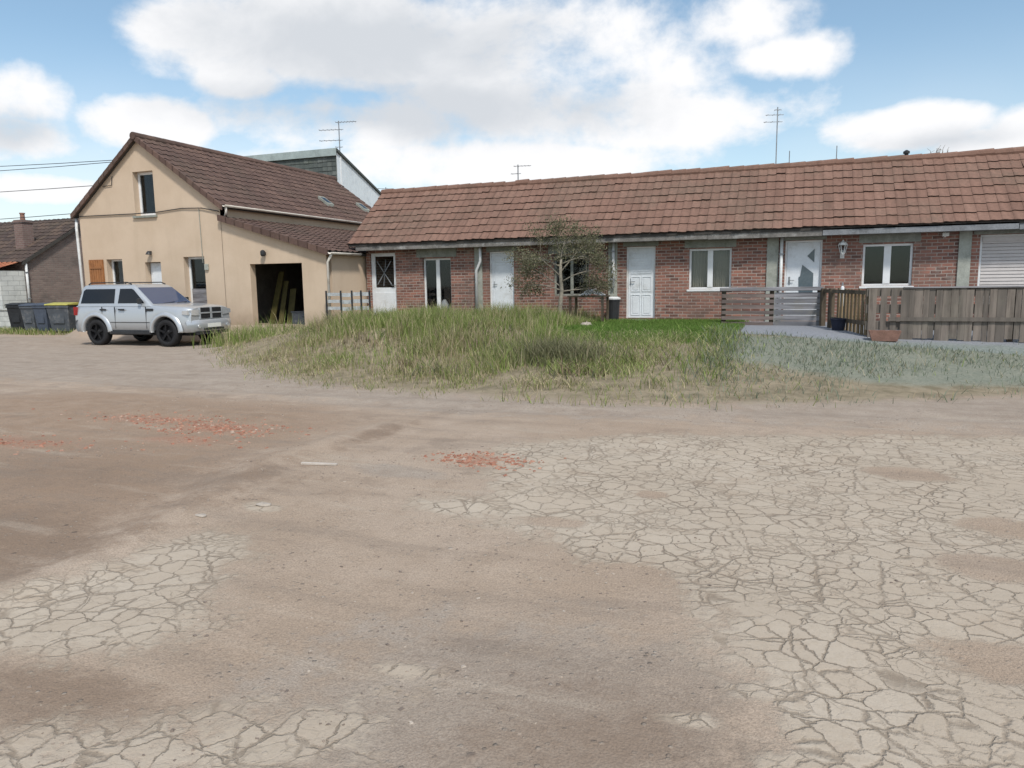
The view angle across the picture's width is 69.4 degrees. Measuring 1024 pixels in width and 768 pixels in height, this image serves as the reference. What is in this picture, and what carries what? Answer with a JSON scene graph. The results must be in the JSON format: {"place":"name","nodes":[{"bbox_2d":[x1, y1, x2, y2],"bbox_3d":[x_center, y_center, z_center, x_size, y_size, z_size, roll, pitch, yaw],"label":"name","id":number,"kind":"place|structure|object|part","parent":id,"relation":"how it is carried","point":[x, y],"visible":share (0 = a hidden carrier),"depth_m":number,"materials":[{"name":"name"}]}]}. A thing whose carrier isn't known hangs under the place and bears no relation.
{"place":"outdoors","nodes":[
{"label":"outdoors","id":0,"kind":"place"},
{"bbox_2d":[0,320,1023,767],"bbox_3d":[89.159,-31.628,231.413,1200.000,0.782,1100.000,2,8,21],"label":"ground","id":1,"kind":"structure","parent":0,"point":[800,666],"depth_m":4.39,"materials":[{"name":"beige soil"}]},
{"bbox_2d":[0,309,10,328],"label":"block wall","id":2,"kind":"structure","parent":1,"relation":"on","point":[4,319],"depth_m":29.33,"materials":[{"name":"white concrete"}]},
{"bbox_2d":[0,262,26,308],"bbox_3d":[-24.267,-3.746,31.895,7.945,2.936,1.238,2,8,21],"label":"block garage","id":3,"kind":"structure","parent":1,"relation":"on","point":[12,286],"depth_m":30.50,"materials":[{"name":"white concrete"}]},
{"bbox_2d":[5,303,24,329],"bbox_3d":[-19.020,-2.610,28.727,0.680,1.098,0.861,0,8,3],"label":"wheelie bin","id":4,"kind":"object","parent":1,"relation":"on","point":[15,315],"visible":0.49,"depth_m":28.37,"materials":[{"name":"black plastic"}]},
{"bbox_2d":[18,303,37,329],"bbox_3d":[-18.258,-2.553,28.334,0.620,1.078,0.841,0,8,9],"label":"wheelie bin","id":5,"kind":"object","parent":1,"relation":"on","point":[28,315],"visible":0.56,"depth_m":27.98,"materials":[{"name":"grey plastic"}]},
{"bbox_2d":[31,303,51,330],"bbox_3d":[-17.544,-2.522,28.010,0.660,1.098,0.841,1,8,15],"label":"wheelie bin","id":6,"kind":"object","parent":1,"relation":"on","point":[41,316],"visible":0.5,"depth_m":27.67,"materials":[{"name":"blue plastic"}]},
{"bbox_2d":[0,213,85,302],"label":"old brick house","id":7,"kind":"structure","parent":1,"relation":"on","point":[43,254],"depth_m":32.18,"materials":[{"name":"brown brick"}]},
{"bbox_2d":[44,302,78,330],"bbox_3d":[-16.609,-2.492,27.654,1.110,1.118,0.941,2,8,17],"label":"wheelie bin","id":8,"kind":"object","parent":1,"relation":"on","point":[61,316],"visible":0.61,"depth_m":27.28,"materials":[{"name":"grey plastic"}]},
{"bbox_2d":[73,282,230,346],"bbox_3d":[-10.594,-2.103,21.861,4.383,1.826,1.920,2,8,19],"label":"silver suv","id":9,"kind":"object","parent":1,"relation":"on","point":[168,316],"visible":0.98,"depth_m":21.18,"materials":[{"name":"paint"}]},
{"bbox_3d":[-12.001,-2.546,21.465,1.260,0.410,0.122,2,8,19],"label":"side window","id":10,"kind":"part","parent":9,"relation":"part of","materials":[{"name":"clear glass"}]},
{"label":"side window","id":11,"kind":"part","parent":9,"relation":"part of","materials":[{"name":"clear glass"}]},
{"bbox_2d":[195,513,205,516],"bbox_3d":[-2.242,0.945,5.328,0.103,0.024,0.063,2,8,21],"label":"stone","id":12,"kind":"object","parent":1,"relation":"on","point":[201,515],"visible":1,"depth_m":5.30,"materials":[{"name":"beige stone"}]},
{"bbox_2d":[69,132,370,325],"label":"cream house","id":13,"kind":"structure","parent":1,"relation":"on","point":[235,234],"depth_m":23.82,"materials":[{"name":"beige paint"}]},
{"bbox_2d":[5,213,70,218],"bbox_3d":[-29.534,-6.852,30.817,32.462,1.092,0.020,2,8,22],"label":"overhead wire","id":14,"kind":"object","parent":13,"relation":"attached to","point":[35,216],"visible":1,"depth_m":25.50,"materials":[{"name":"black plastic"}]},
{"bbox_2d":[5,218,73,223],"bbox_3d":[-29.474,-6.566,31.003,32.471,0.812,0.020,2,8,23],"label":"overhead wire","id":15,"kind":"object","parent":13,"relation":"attached to","point":[37,221],"visible":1,"depth_m":25.57,"materials":[{"name":"black plastic"}]},
{"bbox_2d":[3,185,92,191],"bbox_3d":[-29.159,-7.941,30.356,33.406,1.621,0.020,2,8,22],"label":"overhead wire","id":16,"kind":"object","parent":13,"relation":"attached to","point":[43,189],"visible":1,"depth_m":25.20,"materials":[{"name":"black plastic"}]},
{"bbox_2d":[0,162,109,170],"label":"overhead wire","id":17,"kind":"object","parent":13,"relation":"attached to","point":[55,166],"visible":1,"depth_m":25.00,"materials":[{"name":"black plastic"}]},
{"bbox_2d":[0,160,111,166],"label":"overhead wire","id":18,"kind":"object","parent":13,"relation":"attached to","point":[59,163],"visible":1,"depth_m":24.94,"materials":[{"name":"black plastic"}]},
{"bbox_2d":[112,259,121,283],"bbox_3d":[-13.084,-3.591,24.783,0.700,1.150,0.060,2,8,21],"label":"window","id":19,"kind":"structure","parent":13,"relation":"in","point":[113,265],"depth_m":24.85,"materials":[{"name":"white plastic"}]},
{"bbox_2d":[137,172,155,215],"bbox_3d":[-11.696,-6.127,23.886,0.850,1.380,0.060,2,8,21],"label":"window","id":20,"kind":"structure","parent":13,"relation":"in","point":[144,173],"depth_m":23.97,"materials":[{"name":"white plastic"}]},
{"bbox_2d":[150,263,161,283],"bbox_3d":[-11.534,-2.982,24.234,0.630,1.950,0.110,2,8,21],"label":"door","id":21,"kind":"structure","parent":13,"relation":"in","point":[156,275],"depth_m":24.17,"materials":[{"name":"white paint"}]},
{"bbox_2d":[188,257,206,302],"bbox_3d":[-9.932,-3.174,23.627,0.840,1.750,0.060,2,8,21],"label":"window","id":22,"kind":"structure","parent":13,"relation":"in","point":[197,295],"depth_m":23.68,"materials":[{"name":"white plastic"}]},
{"bbox_2d":[256,502,271,506],"bbox_3d":[-1.886,0.913,5.617,0.116,0.033,0.094,-2,8,-5],"label":"stone","id":23,"kind":"object","parent":1,"relation":"on","point":[262,504],"visible":1,"depth_m":5.59,"materials":[{"name":"beige stone"}]},
{"bbox_2d":[0,408,565,475],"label":"brick rubble","id":24,"kind":"object","parent":1,"relation":"on","point":[446,458],"visible":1,"depth_m":8.28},
{"bbox_2d":[269,271,296,323],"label":"leaning boards","id":25,"kind":"object","parent":1,"relation":"on","point":[292,299],"visible":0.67,"depth_m":23.58,"materials":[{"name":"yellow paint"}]},
{"bbox_2d":[291,311,303,323],"bbox_3d":[-6.601,-2.112,23.542,0.590,0.418,0.590,2,8,21],"label":"storage crate","id":26,"kind":"object","parent":1,"relation":"on","point":[297,315],"visible":0.36,"depth_m":23.31,"materials":[{"name":"grey plastic"}]},
{"bbox_2d":[245,148,380,207],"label":"slate building","id":27,"kind":"structure","parent":1,"relation":"on","point":[344,171],"depth_m":34.05,"materials":[{"name":"paint"}]},
{"bbox_2d":[319,121,355,150],"bbox_3d":[-7.930,-11.129,33.777,1.800,1.700,0.376,0,8,8],"label":"tv aerial","id":28,"kind":"object","parent":27,"relation":"on","point":[338,129],"visible":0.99,"depth_m":33.73,"materials":[{"name":"metal"}]},
{"bbox_2d":[301,462,337,465],"bbox_3d":[-1.769,0.731,6.784,0.348,0.016,0.041,1,8,10],"label":"broken lath","id":29,"kind":"object","parent":1,"relation":"on","point":[316,463],"visible":1,"depth_m":6.77,"materials":[{"name":"beige wood"}]},
{"bbox_2d":[325,290,370,317],"bbox_3d":[-4.700,-2.050,21.297,1.494,1.270,0.065,2,8,21],"label":"white barrier","id":30,"kind":"object","parent":1,"relation":"on","point":[351,295],"visible":0.77,"depth_m":21.24,"materials":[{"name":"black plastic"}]},
{"bbox_2d":[0,299,1023,411],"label":"tall grass","id":31,"kind":"structure","parent":1,"relation":"on","point":[420,325],"depth_m":14.04,"materials":[{"name":"green plant"}]},
{"bbox_2d":[0,384,1023,767],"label":"loose stones","id":32,"kind":"object","parent":1,"relation":"on","point":[476,598],"visible":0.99,"depth_m":3.86,"materials":[{"name":"grey stone"}]},
{"bbox_2d":[470,332,632,368],"bbox_3d":[0.738,-0.649,13.230,3.042,0.688,1.836,2,8,21],"label":"weed clump","id":33,"kind":"object","parent":1,"relation":"on","point":[555,350],"visible":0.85,"depth_m":13.01,"materials":[{"name":"green plant"}]},
{"bbox_2d":[500,212,622,314],"bbox_3d":[1.230,-2.903,19.117,3.218,3.050,2.381,1,8,11],"label":"tree","id":34,"kind":"object","parent":1,"relation":"on","point":[528,265],"visible":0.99,"depth_m":19.02,"materials":[{"name":"green plant"}]},
{"bbox_2d":[567,295,609,321],"bbox_3d":[2.070,-2.014,19.890,1.000,0.720,0.700,2,8,21],"label":"garden table","id":35,"kind":"object","parent":1,"relation":"on","point":[602,305],"visible":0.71,"depth_m":19.76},
{"bbox_2d":[578,289,604,295],"bbox_3d":[2.157,-2.468,19.791,0.640,0.186,0.520,2,8,21],"label":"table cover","id":36,"kind":"object","parent":35,"relation":"on","point":[583,293],"visible":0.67,"depth_m":19.62,"materials":[{"name":"grey fabric"}]},
{"bbox_2d":[609,297,620,319],"bbox_3d":[2.787,-2.065,20.363,0.400,0.675,0.394,2,8,21],"label":"wheelie bin","id":37,"kind":"object","parent":1,"relation":"on","point":[614,304],"visible":0.67,"depth_m":20.21,"materials":[{"name":"black plastic"}]},
{"bbox_2d":[520,318,748,345],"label":"lawn","id":38,"kind":"structure","parent":1,"relation":"on","point":[664,324],"depth_m":16.27,"materials":[{"name":"green plant"}]},
{"bbox_2d":[347,146,1023,321],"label":"brick row house","id":39,"kind":"structure","parent":1,"relation":"on","point":[685,243],"depth_m":19.94,"materials":[{"name":"red tile"}]},
{"bbox_2d":[371,253,396,311],"bbox_3d":[-4.020,-3.100,23.332,0.900,2.020,0.110,2,8,21],"label":"door","id":40,"kind":"structure","parent":39,"relation":"in","point":[380,295],"depth_m":23.36,"materials":[{"name":"white paint"}]},
{"bbox_2d":[424,258,451,310],"bbox_3d":[-2.166,-2.966,22.957,0.960,1.836,0.529,2,8,21],"label":"window","id":41,"kind":"structure","parent":39,"relation":"in","point":[438,273],"depth_m":22.73,"materials":[{"name":"white plastic"}]},
{"bbox_2d":[490,251,513,310],"bbox_3d":[-0.274,-2.931,21.939,0.780,1.960,0.120,2,8,21],"label":"door","id":42,"kind":"structure","parent":39,"relation":"in","point":[499,269],"depth_m":21.92,"materials":[{"name":"white paint"}]},
{"bbox_2d":[514,165,530,179],"bbox_3d":[0.319,-6.155,25.294,0.700,2.620,0.288,1,8,9],"label":"tv aerial","id":43,"kind":"object","parent":39,"relation":"on","point":[517,173],"visible":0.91,"depth_m":25.15,"materials":[{"name":"metal"}]},
{"bbox_2d":[554,254,588,295],"bbox_3d":[1.709,-3.081,21.158,1.150,1.225,0.150,2,8,21],"label":"window","id":44,"kind":"structure","parent":39,"relation":"in","point":[572,265],"depth_m":21.20,"materials":[{"name":"white plastic"}]},
{"bbox_2d":[626,246,655,317],"bbox_3d":[3.574,-2.804,20.473,0.800,1.960,0.120,2,8,21],"label":"door","id":45,"kind":"structure","parent":39,"relation":"in","point":[640,262],"depth_m":20.47,"materials":[{"name":"white paint"}]},
{"bbox_2d":[687,248,731,291],"bbox_3d":[5.311,-3.053,19.808,1.200,1.135,0.273,2,8,21],"label":"window","id":46,"kind":"structure","parent":39,"relation":"in","point":[710,268],"depth_m":19.85,"materials":[{"name":"white plastic"}]},
{"bbox_2d":[764,107,783,163],"bbox_3d":[7.802,-6.382,22.212,0.580,3.700,0.240,0,8,4],"label":"tv aerial","id":47,"kind":"object","parent":39,"relation":"attached to","point":[776,132],"visible":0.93,"depth_m":22.04,"materials":[{"name":"metal"}]},
{"bbox_2d":[783,240,822,315],"bbox_3d":[7.460,-2.661,18.995,0.880,2.010,0.120,2,8,21],"label":"door","id":48,"kind":"structure","parent":39,"relation":"in","point":[803,261],"depth_m":18.94,"materials":[{"name":"white paint"}]},
{"bbox_2d":[859,243,913,288],"bbox_3d":[9.245,-2.909,18.245,1.210,1.085,0.150,2,8,21],"label":"window","id":49,"kind":"structure","parent":39,"relation":"in","point":[887,247],"depth_m":18.24,"materials":[{"name":"white plastic"}]},
{"bbox_2d":[977,234,1023,301],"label":"shuttered window","id":50,"kind":"structure","parent":39,"relation":"in","point":[1006,258],"depth_m":17.37,"materials":[{"name":"white plastic"}]},
{"bbox_2d":[720,286,823,325],"bbox_3d":[6.182,-1.739,17.738,2.330,1.160,0.180,2,8,21],"label":"slatted fence","id":51,"kind":"object","parent":1,"relation":"on","point":[792,317],"visible":0.9,"depth_m":17.61,"materials":[{"name":"silver metal"}]},
{"bbox_2d":[830,318,846,329],"bbox_3d":[7.003,-1.282,15.876,0.330,0.250,0.325,2,8,21],"label":"plant pot","id":52,"kind":"object","parent":1,"relation":"on","point":[838,323],"visible":1,"depth_m":15.77,"materials":[{"name":"blue plastic"}]},
{"bbox_2d":[839,282,843,317],"bbox_3d":[7.609,-1.840,17.076,0.180,1.000,0.171,2,8,21],"label":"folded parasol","id":53,"kind":"object","parent":1,"relation":"on","point":[842,287],"visible":0.29,"depth_m":17.00,"materials":[{"name":"fabric"}]},
{"bbox_2d":[819,288,868,334],"bbox_3d":[7.162,-1.505,16.040,0.110,1.129,2.576,0,8,4],"label":"gapped fence","id":54,"kind":"object","parent":1,"relation":"on","point":[858,324],"visible":0.75,"depth_m":15.81,"materials":[{"name":"brown wood"}]},
{"bbox_2d":[868,330,901,340],"bbox_3d":[7.227,-0.937,14.357,0.560,0.200,0.240,2,8,21],"label":"planter trough","id":55,"kind":"object","parent":1,"relation":"on","point":[885,335],"visible":0.95,"depth_m":14.27,"materials":[{"name":"orange ceramic"}]},
{"bbox_2d":[865,286,1023,342],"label":"pallet fence","id":56,"kind":"object","parent":1,"relation":"on","point":[954,308],"visible":0.91,"depth_m":14.18,"materials":[{"name":"grey wood"}]},
{"bbox_2d":[0,0,1023,221],"label":"sky","id":57,"kind":"structure","parent":0,"point":[436,92],"materials":[{"name":"blue"}]}
]}

